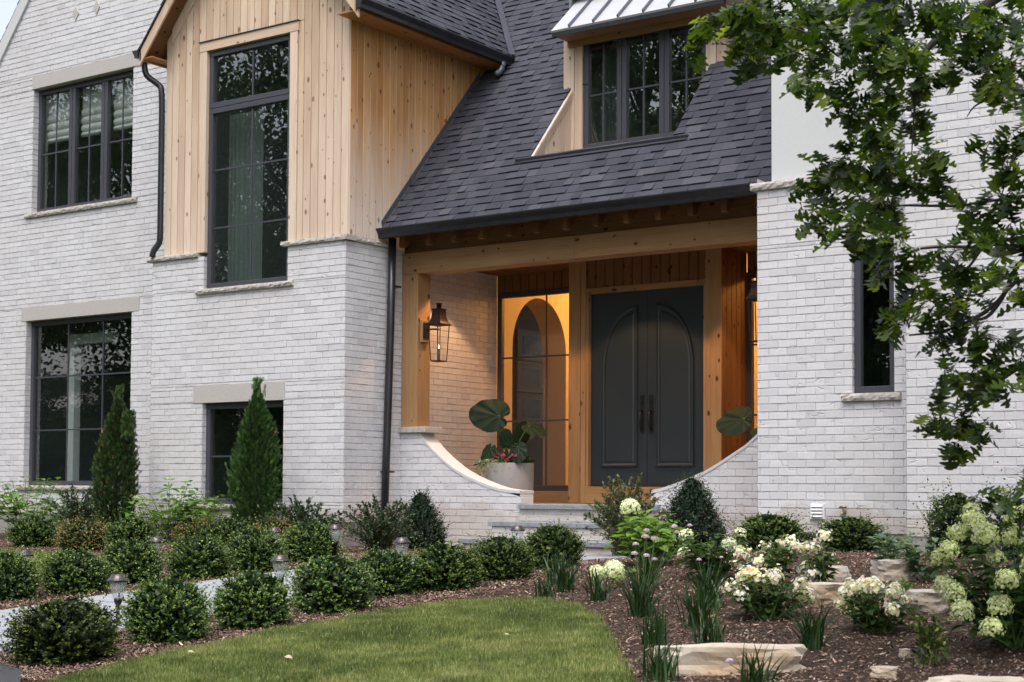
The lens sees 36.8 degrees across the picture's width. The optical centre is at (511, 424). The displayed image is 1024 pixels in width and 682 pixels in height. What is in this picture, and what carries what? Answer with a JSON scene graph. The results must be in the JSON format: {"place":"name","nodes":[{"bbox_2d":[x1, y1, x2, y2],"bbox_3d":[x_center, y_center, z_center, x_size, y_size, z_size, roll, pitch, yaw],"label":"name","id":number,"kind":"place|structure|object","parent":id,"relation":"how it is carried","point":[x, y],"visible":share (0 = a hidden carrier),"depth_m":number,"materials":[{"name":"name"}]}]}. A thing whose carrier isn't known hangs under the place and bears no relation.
{"place":"outdoors","nodes":[
{"label":"outdoors","id":0,"kind":"place"},
{"bbox_2d":[0,663,23,681],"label":"driveway","id":1,"kind":"structure","parent":0,"point":[8,673],"depth_m":8.59,"materials":[{"name":"concrete"}]},
{"bbox_2d":[0,547,101,578],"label":"grass","id":2,"kind":"structure","parent":0,"point":[38,557],"depth_m":16.13,"materials":[{"name":"green plant"}]},
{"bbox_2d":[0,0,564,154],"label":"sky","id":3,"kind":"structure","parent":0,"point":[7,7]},
{"bbox_2d":[34,595,638,681],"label":"lawn","id":4,"kind":"structure","parent":0,"point":[607,642],"depth_m":8.72,"materials":[{"name":"green plant"}]},
{"bbox_2d":[0,509,1023,681],"bbox_3d":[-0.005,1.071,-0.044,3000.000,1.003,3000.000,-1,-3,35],"label":"ground","id":5,"kind":"structure","parent":0,"point":[963,653],"depth_m":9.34,"materials":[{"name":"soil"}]},
{"bbox_2d":[17,550,33,555],"bbox_3d":[-3.956,1.240,12.468,0.146,0.449,0.146,-1,-3,35],"label":"path light","id":6,"kind":"object","parent":5,"relation":"on","point":[28,553],"visible":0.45,"depth_m":12.44,"materials":[{"name":"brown metal"}]},
{"bbox_2d":[0,497,68,547],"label":"boxwood","id":7,"kind":"object","parent":5,"relation":"on","point":[34,529],"visible":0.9,"depth_m":18.23,"materials":[{"name":"green plant"}]},
{"bbox_2d":[0,541,76,601],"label":"boxwood","id":8,"kind":"object","parent":5,"relation":"on","point":[16,583],"visible":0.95,"depth_m":12.11,"materials":[{"name":"green plant"}]},
{"bbox_2d":[0,476,93,525],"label":"hydrangea","id":9,"kind":"object","parent":5,"relation":"on","point":[17,506],"visible":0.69,"depth_m":21.63,"materials":[{"name":"green plant"}]},
{"bbox_2d":[0,561,142,667],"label":"boxwood","id":10,"kind":"object","parent":5,"relation":"on","point":[59,631],"visible":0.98,"depth_m":8.90,"materials":[{"name":"green plant"}]},
{"bbox_2d":[40,483,107,524],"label":"leaved shrub","id":11,"kind":"object","parent":5,"relation":"on","point":[72,503],"visible":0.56,"depth_m":20.88,"materials":[{"name":"green plant"}]},
{"bbox_2d":[46,509,109,550],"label":"boxwood","id":12,"kind":"object","parent":5,"relation":"on","point":[72,533],"visible":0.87,"depth_m":17.33,"materials":[{"name":"green plant"}]},
{"bbox_2d":[28,528,130,596],"bbox_3d":[-3.584,1.158,12.581,1.020,0.581,0.834,3,-1,27],"label":"boxwood","id":13,"kind":"object","parent":5,"relation":"on","point":[66,571],"visible":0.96,"depth_m":12.45,"materials":[{"name":"green plant"}]},
{"bbox_2d":[88,383,141,529],"bbox_3d":[-5.194,0.462,20.266,0.719,2.038,0.709,-1,-3,35],"label":"arborvitae","id":14,"kind":"object","parent":5,"relation":"on","point":[126,472],"visible":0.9,"depth_m":20.14,"materials":[{"name":"green plant"}]},
{"bbox_2d":[107,574,129,625],"bbox_3d":[-2.637,1.223,10.297,0.146,0.449,0.146,-1,-3,35],"label":"path light","id":15,"kind":"object","parent":5,"relation":"on","point":[115,578],"visible":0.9,"depth_m":10.27,"materials":[{"name":"grey metal"}]},
{"bbox_2d":[88,506,171,551],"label":"boxwood","id":16,"kind":"object","parent":5,"relation":"on","point":[130,528],"visible":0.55,"depth_m":16.82,"materials":[{"name":"green plant"}]},
{"bbox_2d":[89,531,176,584],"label":"boxwood","id":17,"kind":"object","parent":5,"relation":"on","point":[126,553],"visible":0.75,"depth_m":13.11,"materials":[{"name":"green plant"}]},
{"bbox_2d":[148,537,164,577],"bbox_3d":[-3.140,1.212,13.571,0.146,0.449,0.146,-1,-3,35],"label":"path light","id":18,"kind":"object","parent":5,"relation":"on","point":[158,539],"visible":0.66,"depth_m":13.53,"materials":[{"name":"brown metal"}]},
{"bbox_2d":[88,562,241,644],"bbox_3d":[-2.195,1.168,9.770,0.937,0.555,0.792,3,-1,-3],"label":"boxwood","id":19,"kind":"object","parent":5,"relation":"on","point":[174,609],"visible":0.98,"depth_m":9.57,"materials":[{"name":"green plant"}]},
{"bbox_2d":[119,477,225,539],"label":"hydrangea","id":20,"kind":"object","parent":5,"relation":"on","point":[170,519],"visible":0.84,"depth_m":19.79,"materials":[{"name":"green plant"}]},
{"bbox_2d":[161,514,232,543],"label":"boxwood","id":21,"kind":"object","parent":5,"relation":"on","point":[195,525],"visible":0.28,"depth_m":17.15,"materials":[{"name":"green plant"}]},
{"bbox_2d":[155,510,243,579],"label":"boxwood","id":22,"kind":"object","parent":5,"relation":"on","point":[193,557],"visible":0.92,"depth_m":13.41,"materials":[{"name":"green plant"}]},
{"bbox_2d":[185,496,227,524],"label":"hydrangea","id":23,"kind":"object","parent":5,"relation":"on","point":[204,513],"visible":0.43,"depth_m":18.86,"materials":[{"name":"green plant"}]},
{"bbox_2d":[189,496,257,546],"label":"boxwood","id":24,"kind":"object","parent":5,"relation":"on","point":[225,526],"visible":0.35,"depth_m":16.60,"materials":[{"name":"green plant"}]},
{"bbox_2d":[223,377,283,526],"bbox_3d":[-3.093,0.434,18.679,0.740,2.064,0.753,-1,-3,35],"label":"arborvitae","id":25,"kind":"object","parent":5,"relation":"on","point":[256,439],"visible":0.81,"depth_m":18.55,"materials":[{"name":"green plant"}]},
{"bbox_2d":[200,560,310,630],"bbox_3d":[-1.758,1.147,10.204,0.954,0.509,0.749,0,-2,2],"label":"boxwood","id":26,"kind":"object","parent":5,"relation":"on","point":[261,600],"visible":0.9,"depth_m":10.06,"materials":[{"name":"green plant"}]},
{"bbox_2d":[215,523,306,572],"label":"boxwood","id":27,"kind":"object","parent":5,"relation":"on","point":[253,546],"visible":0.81,"depth_m":13.96,"materials":[{"name":"green plant"}]},
{"bbox_2d":[247,512,293,550],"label":"boxwood","id":28,"kind":"object","parent":5,"relation":"on","point":[275,521],"visible":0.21,"depth_m":16.76,"materials":[{"name":"green plant"}]},
{"bbox_2d":[267,527,281,532],"bbox_3d":[-2.261,1.201,14.642,0.146,0.449,0.146,-1,-3,35],"label":"path light","id":29,"kind":"object","parent":5,"relation":"on","point":[277,529],"visible":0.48,"depth_m":14.61,"materials":[{"name":"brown metal"}]},
{"bbox_2d":[270,555,289,582],"bbox_3d":[-1.705,1.182,11.306,0.146,0.449,0.146,-1,-3,35],"label":"path light","id":30,"kind":"object","parent":5,"relation":"on","point":[278,558],"visible":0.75,"depth_m":11.27,"materials":[{"name":"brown metal"}]},
{"bbox_2d":[255,494,352,527],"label":"leaved shrub","id":31,"kind":"object","parent":5,"relation":"on","point":[301,513],"visible":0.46,"depth_m":18.07,"materials":[{"name":"green plant"}]},
{"bbox_2d":[277,514,350,562],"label":"boxwood","id":32,"kind":"object","parent":5,"relation":"on","point":[318,538],"visible":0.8,"depth_m":15.04,"materials":[{"name":"green plant"}]},
{"bbox_2d":[0,553,637,653],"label":"front walk","id":33,"kind":"structure","parent":5,"relation":"on","point":[108,599],"depth_m":11.94,"materials":[{"name":"grey concrete"}]},
{"bbox_2d":[271,525,395,614],"bbox_3d":[-1.293,1.083,10.892,1.084,0.634,0.919,4,6,43],"label":"boxwood","id":34,"kind":"object","parent":5,"relation":"on","point":[335,583],"visible":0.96,"depth_m":10.75,"materials":[{"name":"green plant"}]},
{"bbox_2d":[328,524,342,555],"bbox_3d":[-1.731,1.201,15.063,0.146,0.449,0.146,-1,-3,35],"label":"path light","id":35,"kind":"object","parent":5,"relation":"on","point":[335,527],"visible":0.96,"depth_m":15.04,"materials":[{"name":"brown metal"}]},
{"bbox_2d":[339,494,418,551],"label":"leaved shrub","id":36,"kind":"object","parent":5,"relation":"on","point":[379,528],"visible":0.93,"depth_m":17.19,"materials":[{"name":"green plant"}]},
{"bbox_2d":[343,521,432,597],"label":"boxwood","id":37,"kind":"object","parent":5,"relation":"on","point":[397,570],"visible":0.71,"depth_m":11.66,"materials":[{"name":"green plant"}]},
{"bbox_2d":[394,537,410,542],"bbox_3d":[-0.912,1.158,12.757,0.146,0.449,0.146,-1,-3,35],"label":"path light","id":38,"kind":"object","parent":5,"relation":"on","point":[400,539],"visible":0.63,"depth_m":12.72,"materials":[{"name":"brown metal"}]},
{"bbox_2d":[394,482,452,549],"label":"pyramid shrub","id":39,"kind":"object","parent":5,"relation":"on","point":[426,522],"visible":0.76,"depth_m":18.07,"materials":[{"name":"green plant"}]},
{"bbox_2d":[399,535,496,594],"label":"boxwood","id":40,"kind":"object","parent":5,"relation":"on","point":[448,567],"visible":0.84,"depth_m":11.82,"materials":[{"name":"green plant"}]},
{"bbox_2d":[458,528,560,582],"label":"boxwood","id":41,"kind":"object","parent":5,"relation":"on","point":[506,560],"visible":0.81,"depth_m":12.38,"materials":[{"name":"green plant"}]},
{"bbox_2d":[0,0,1023,553],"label":"brick house","id":42,"kind":"structure","parent":5,"relation":"on","point":[312,212],"depth_m":19.52,"materials":[{"name":"brick"}]},
{"bbox_2d":[15,313,131,490],"bbox_3d":[-6.352,-0.311,22.560,2.600,2.540,0.220,-1,-3,35],"label":"window","id":43,"kind":"structure","parent":42,"relation":"in","point":[32,446],"depth_m":22.90,"materials":[{"name":"black glass"}]},
{"bbox_2d":[24,70,137,218],"bbox_3d":[-6.309,-4.120,22.700,2.500,1.955,0.220,-1,-3,35],"label":"window","id":44,"kind":"structure","parent":42,"relation":"in","point":[104,201],"depth_m":22.86,"materials":[{"name":"black glass"}]},
{"bbox_2d":[193,401,288,509],"bbox_3d":[-3.458,0.400,19.847,1.730,1.385,0.190,-1,-3,35],"label":"window","id":45,"kind":"structure","parent":42,"relation":"in","point":[210,408],"depth_m":20.25,"materials":[{"name":"black glass"}]},
{"bbox_2d":[195,94,293,294],"bbox_3d":[-3.438,-2.973,19.972,1.750,2.475,0.170,-1,-3,35],"label":"window","id":46,"kind":"structure","parent":42,"relation":"in","point":[212,287],"depth_m":20.10,"materials":[{"name":"black metal"}]},
{"bbox_2d":[209,34,289,108],"bbox_3d":[-3.397,-4.595,20.077,1.500,0.765,0.070,-1,-3,35],"label":"window","id":47,"kind":"structure","parent":42,"relation":"in","point":[214,55],"depth_m":20.11,"materials":[{"name":"black metal"}]},
{"bbox_2d":[423,301,451,361],"bbox_3d":[-0.971,-1.193,19.598,0.335,0.788,0.236,-1,-3,35],"label":"wall lantern","id":48,"kind":"object","parent":42,"relation":"attached to","point":[438,318],"depth_m":19.55,"materials":[{"name":"black metal"}]},
{"bbox_2d":[485,463,533,490],"bbox_3d":[-0.031,0.745,19.631,0.624,0.512,0.624,-1,-3,35],"label":"planter","id":49,"kind":"object","parent":42,"relation":"on","point":[520,475],"visible":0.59,"depth_m":19.36,"materials":[{"name":"concrete"}]},
{"bbox_2d":[472,451,534,480],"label":"bedding flowers","id":50,"kind":"object","parent":49,"relation":"in","point":[504,457],"visible":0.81,"depth_m":19.46,"materials":[{"name":"green plant"}]},
{"bbox_2d":[469,399,546,464],"bbox_3d":[-0.035,0.111,19.682,1.066,0.901,0.673,0,-2,12],"label":"elephant ear","id":51,"kind":"object","parent":49,"relation":"on","point":[486,415],"visible":0.9,"depth_m":19.59},
{"bbox_2d":[516,361,542,393],"bbox_3d":[0.326,-0.771,25.135,0.025,0.490,0.840,-1,-3,35],"label":"picture frame","id":52,"kind":"object","parent":42,"relation":"attached to","point":[529,378],"visible":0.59,"depth_m":25.07,"materials":[{"name":"grey wood"}]},
{"bbox_2d":[516,392,542,423],"bbox_3d":[0.323,-0.262,25.114,0.025,0.490,0.840,-1,-3,35],"label":"picture frame","id":53,"kind":"object","parent":42,"relation":"attached to","point":[529,406],"visible":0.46,"depth_m":25.05,"materials":[{"name":"grey wood"}]},
{"bbox_2d":[517,329,542,361],"bbox_3d":[0.328,-1.291,25.157,0.025,0.490,0.840,-1,-3,35],"label":"picture frame","id":54,"kind":"object","parent":42,"relation":"attached to","point":[529,342],"visible":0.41,"depth_m":25.09,"materials":[{"name":"grey wood"}]},
{"bbox_2d":[591,290,646,485],"bbox_3d":[1.348,-0.456,19.568,0.828,2.470,0.128,-1,-3,35],"label":"door","id":55,"kind":"structure","parent":42,"relation":"in","point":[618,320],"depth_m":19.56,"materials":[{"name":"grey paint"}]},
{"bbox_2d":[587,486,664,486],"bbox_3d":[1.741,-0.582,19.419,2.170,3.156,0.015,-1,-3,35],"label":"door back","id":56,"kind":"structure","parent":42,"relation":"in","point":[587,486],"depth_m":19.42,"materials":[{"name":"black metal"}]},
{"bbox_2d":[583,24,705,147],"bbox_3d":[1.662,-4.255,19.265,1.775,1.440,0.070,-1,-3,35],"label":"window","id":57,"kind":"structure","parent":42,"relation":"in","point":[665,82],"depth_m":19.39,"materials":[{"name":"black glass"}]},
{"bbox_2d":[647,286,702,485],"bbox_3d":[2.028,-0.472,19.087,0.827,2.470,0.128,-1,-3,35],"label":"door","id":58,"kind":"structure","parent":42,"relation":"in","point":[674,315],"depth_m":19.10,"materials":[{"name":"grey paint"}]},
{"bbox_2d":[745,274,756,342],"bbox_3d":[2.797,-1.312,16.985,0.390,0.788,0.236,-1,-3,35],"label":"wall lantern","id":59,"kind":"object","parent":42,"relation":"attached to","point":[752,296],"depth_m":17.00,"materials":[{"name":"black metal"}]},
{"bbox_2d":[841,240,901,401],"bbox_3d":[3.544,-1.024,15.110,0.605,1.580,0.174,-1,-3,35],"label":"window","id":60,"kind":"structure","parent":42,"relation":"in","point":[866,393],"depth_m":15.19,"materials":[{"name":"black glass"}]},
{"bbox_2d":[851,1,892,33],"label":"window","id":61,"kind":"structure","parent":42,"relation":"in","point":[856,6],"depth_m":15.37,"materials":[{"name":"black glass"}]},
{"bbox_2d":[510,525,524,530],"bbox_3d":[0.052,1.175,14.501,0.146,0.449,0.146,-1,-3,35],"label":"path light","id":62,"kind":"object","parent":5,"relation":"on","point":[517,527],"visible":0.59,"depth_m":14.46,"materials":[{"name":"grey metal"}]},
{"bbox_2d":[532,547,556,598],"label":"allium","id":63,"kind":"object","parent":5,"relation":"on","point":[545,593],"visible":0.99,"depth_m":11.11,"materials":[{"name":"green plant"}]},
{"bbox_2d":[505,508,602,569],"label":"boxwood","id":64,"kind":"object","parent":5,"relation":"on","point":[566,544],"visible":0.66,"depth_m":13.37,"materials":[{"name":"green plant"}]},
{"bbox_2d":[537,551,575,585],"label":"allium","id":65,"kind":"object","parent":5,"relation":"on","point":[552,569],"visible":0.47,"depth_m":11.87,"materials":[{"name":"green plant"}]},
{"bbox_2d":[541,553,588,592],"bbox_3d":[0.391,1.089,11.478,0.373,0.346,0.298,-2,-3,44],"label":"allium","id":66,"kind":"object","parent":5,"relation":"on","point":[564,580],"visible":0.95,"depth_m":11.44,"materials":[{"name":"green plant"}]},
{"bbox_2d":[573,562,633,601],"bbox_3d":[0.608,1.110,10.878,0.444,0.308,0.408,-1,-3,35],"label":"allium","id":67,"kind":"object","parent":5,"relation":"on","point":[600,594],"visible":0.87,"depth_m":10.87,"materials":[{"name":"green plant"}]},
{"bbox_2d":[583,472,666,555],"bbox_3d":[1.155,0.966,15.863,0.892,0.956,0.848,-1,-3,35],"label":"leaved shrub","id":68,"kind":"object","parent":5,"relation":"on","point":[613,516],"visible":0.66,"depth_m":15.79,"materials":[{"name":"green plant"}]},
{"bbox_2d":[588,498,699,580],"bbox_3d":[0.911,0.917,12.458,0.755,0.646,2.174,-1,-3,25],"label":"hydrangea","id":69,"kind":"object","parent":5,"relation":"on","point":[661,543],"visible":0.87,"depth_m":12.94,"materials":[{"name":"green plant"}]},
{"bbox_2d":[615,534,673,617],"bbox_3d":[0.833,0.996,10.077,0.375,0.556,0.408,-1,-3,35],"label":"allium","id":70,"kind":"object","parent":5,"relation":"on","point":[641,601],"visible":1,"depth_m":10.05,"materials":[{"name":"green plant"}]},
{"bbox_2d":[617,524,692,588],"bbox_3d":[1.050,0.984,11.432,0.564,0.503,0.426,-1,-3,35],"label":"allium","id":71,"kind":"object","parent":5,"relation":"on","point":[649,561],"visible":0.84,"depth_m":11.40,"materials":[{"name":"green plant"}]},
{"bbox_2d":[637,599,673,647],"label":"allium","id":72,"kind":"object","parent":5,"relation":"on","point":[658,624],"visible":0.88,"depth_m":8.81,"materials":[{"name":"green plant"}]},
{"bbox_2d":[632,632,681,681],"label":"allium","id":73,"kind":"object","parent":5,"relation":"on","point":[661,668],"visible":0.99,"depth_m":7.71,"materials":[{"name":"green plant"}]},
{"bbox_2d":[650,461,741,554],"bbox_3d":[1.922,0.886,16.100,0.948,1.016,1.070,0,-2,3],"label":"pyramid shrub","id":74,"kind":"object","parent":5,"relation":"on","point":[689,501],"visible":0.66,"depth_m":15.90,"materials":[{"name":"green plant"}]},
{"bbox_2d":[666,576,728,628],"bbox_3d":[1.164,1.099,9.489,0.390,0.348,0.374,2,-3,-33],"label":"allium","id":75,"kind":"object","parent":5,"relation":"on","point":[701,600],"visible":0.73,"depth_m":9.46,"materials":[{"name":"green plant"}]},
{"bbox_2d":[682,556,732,608],"bbox_3d":[1.327,1.061,10.374,0.423,0.377,0.472,0,-2,9],"label":"allium","id":76,"kind":"object","parent":5,"relation":"on","point":[714,586],"visible":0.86,"depth_m":10.35,"materials":[{"name":"green plant"}]},
{"bbox_2d":[684,604,731,643],"bbox_3d":[1.103,1.144,8.764,0.222,0.280,0.332,1,-2,-18],"label":"allium","id":77,"kind":"object","parent":5,"relation":"on","point":[704,632],"visible":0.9,"depth_m":8.73,"materials":[{"name":"green plant"}]},
{"bbox_2d":[673,527,748,579],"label":"hydrangea","id":78,"kind":"object","parent":5,"relation":"on","point":[711,557],"visible":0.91,"depth_m":11.72,"materials":[{"name":"green plant"}]},
{"bbox_2d":[653,643,806,675],"bbox_3d":[1.143,1.254,7.968,0.828,0.238,0.315,0,-2,-1],"label":"boulder","id":79,"kind":"object","parent":5,"relation":"on","point":[705,659],"visible":0.62,"depth_m":7.85,"materials":[{"name":"stone"}]},
{"bbox_2d":[724,641,790,681],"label":"allium","id":80,"kind":"object","parent":5,"relation":"on","point":[754,676],"visible":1,"depth_m":7.57,"materials":[{"name":"green plant"}]},
{"bbox_2d":[706,507,824,551],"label":"boxwood","id":81,"kind":"object","parent":5,"relation":"on","point":[759,527],"visible":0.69,"depth_m":14.54,"materials":[{"name":"green plant"}]},
{"bbox_2d":[729,534,805,588],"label":"panicle hydrangea","id":82,"kind":"object","parent":5,"relation":"on","point":[785,547],"visible":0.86,"depth_m":11.11,"materials":[{"name":"white plant"}]},
{"bbox_2d":[719,563,818,620],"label":"panicle hydrangea","id":83,"kind":"object","parent":5,"relation":"on","point":[750,577],"visible":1,"depth_m":9.72,"materials":[{"name":"white plant"}]},
{"bbox_2d":[774,594,859,650],"bbox_3d":[1.683,1.106,8.570,0.459,0.324,0.473,-1,-3,35],"label":"allium","id":84,"kind":"object","parent":5,"relation":"on","point":[812,635],"visible":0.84,"depth_m":8.54,"materials":[{"name":"green plant"}]},
{"bbox_2d":[797,523,843,586],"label":"panicle hydrangea","id":85,"kind":"object","parent":5,"relation":"on","point":[817,571],"visible":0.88,"depth_m":10.62,"materials":[{"name":"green plant"}]},
{"bbox_2d":[792,565,851,584],"bbox_3d":[2.259,1.142,11.155,0.447,0.245,0.315,0,-2,5],"label":"boulder","id":86,"kind":"object","parent":5,"relation":"on","point":[842,575],"visible":0.19,"depth_m":11.06,"materials":[{"name":"beige stone"}]},
{"bbox_2d":[801,582,854,606],"bbox_3d":[2.108,1.172,10.258,0.381,0.243,0.256,0,-2,2],"label":"boulder","id":87,"kind":"object","parent":5,"relation":"on","point":[827,590],"visible":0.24,"depth_m":10.15,"materials":[{"name":"stone"}]},
{"bbox_2d":[682,0,1023,538],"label":"oak tree","id":88,"kind":"object","parent":5,"relation":"on","point":[780,39],"visible":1,"depth_m":7.30,"materials":[{"name":"green plant"}]},
{"bbox_2d":[800,509,913,551],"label":"boxwood","id":89,"kind":"object","parent":5,"relation":"on","point":[848,534],"visible":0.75,"depth_m":14.24,"materials":[{"name":"green plant"}]},
{"bbox_2d":[833,574,927,632],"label":"panicle hydrangea","id":90,"kind":"object","parent":5,"relation":"on","point":[870,608],"visible":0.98,"depth_m":9.03,"materials":[{"name":"white plant"}]},
{"bbox_2d":[870,666,897,677],"bbox_3d":[1.852,1.239,7.650,0.139,0.074,0.095,-1,-3,23],"label":"garden stone","id":91,"kind":"object","parent":5,"relation":"on","point":[884,671],"visible":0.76,"depth_m":7.61,"materials":[{"name":"stone"}]},
{"bbox_2d":[866,529,915,559],"bbox_3d":[2.878,0.981,11.725,0.376,0.362,0.440,-2,-3,44],"label":"peony","id":92,"kind":"object","parent":5,"relation":"on","point":[887,551],"visible":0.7,"depth_m":11.73,"materials":[{"name":"plant"}]},
{"bbox_2d":[870,559,915,580],"bbox_3d":[2.822,1.103,11.386,0.340,0.220,0.266,0,-2,15],"label":"boulder","id":93,"kind":"object","parent":5,"relation":"on","point":[888,569],"visible":0.59,"depth_m":11.29,"materials":[{"name":"beige stone"}]},
{"bbox_2d":[898,648,910,657],"bbox_3d":[2.097,1.225,8.207,0.072,0.064,0.057,2,-3,-28],"label":"garden stone","id":94,"kind":"object","parent":5,"relation":"on","point":[904,652],"visible":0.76,"depth_m":8.18,"materials":[{"name":"stone"}]},
{"bbox_2d":[898,577,914,589],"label":"seedling","id":95,"kind":"object","parent":5,"relation":"on","point":[907,586],"visible":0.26,"depth_m":10.11,"materials":[{"name":"green plant"}]},
{"bbox_2d":[896,589,948,613],"bbox_3d":[2.603,1.161,9.805,0.348,0.221,0.247,0,-2,10],"label":"boulder","id":96,"kind":"object","parent":5,"relation":"on","point":[932,598],"visible":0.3,"depth_m":9.70,"materials":[{"name":"beige stone"}]},
{"bbox_2d":[891,537,954,580],"bbox_3d":[3.017,0.994,11.225,0.475,0.341,0.429,0,-2,1],"label":"peony","id":97,"kind":"object","parent":5,"relation":"on","point":[912,554],"visible":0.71,"depth_m":11.21,"materials":[{"name":"plant"}]},
{"bbox_2d":[907,609,952,667],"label":"shrub","id":98,"kind":"object","parent":5,"relation":"on","point":[929,642],"visible":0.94,"depth_m":7.91,"materials":[{"name":"green plant"}]},
{"bbox_2d":[896,477,1007,558],"bbox_3d":[3.787,0.820,13.314,0.939,0.750,0.948,-1,-3,35],"label":"boxwood","id":99,"kind":"object","parent":5,"relation":"on","point":[952,507],"visible":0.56,"depth_m":13.16,"materials":[{"name":"green plant"}]},
{"bbox_2d":[926,674,1023,681],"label":"boulder","id":100,"kind":"object","parent":5,"relation":"on","point":[960,678],"visible":1,"depth_m":7.09,"materials":[{"name":"stone"}]},
{"bbox_2d":[930,502,1023,649],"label":"panicle hydrangea","id":101,"kind":"object","parent":5,"relation":"on","point":[1004,587],"visible":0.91,"depth_m":8.30,"materials":[{"name":"green plant"}]},
{"bbox_2d":[981,461,1023,559],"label":"boxwood","id":102,"kind":"object","parent":5,"relation":"on","point":[998,522],"visible":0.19,"depth_m":12.87,"materials":[{"name":"green plant"}]},
{"bbox_2d":[716,406,756,435],"bbox_3d":[2.788,0.133,17.643,0.956,0.707,0.713,-1,-3,35],"label":"elephant ear","id":103,"kind":"object","parent":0,"point":[735,422],"visible":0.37,"depth_m":17.73},
{"bbox_3d":[3.145,1.193,14.622,1.310,0.055,0.330,-1,-3,35],"label":"splash block","id":104,"kind":"object","parent":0,"visible":0},
{"bbox_2d":[802,533,897,545],"bbox_3d":[3.135,1.110,14.582,1.107,0.159,0.133,-2,-3,38],"label":"drain hose","id":105,"kind":"object","parent":104,"relation":"on","point":[810,534],"visible":0.15,"depth_m":14.73,"materials":[{"name":"black plastic"}]}
]}

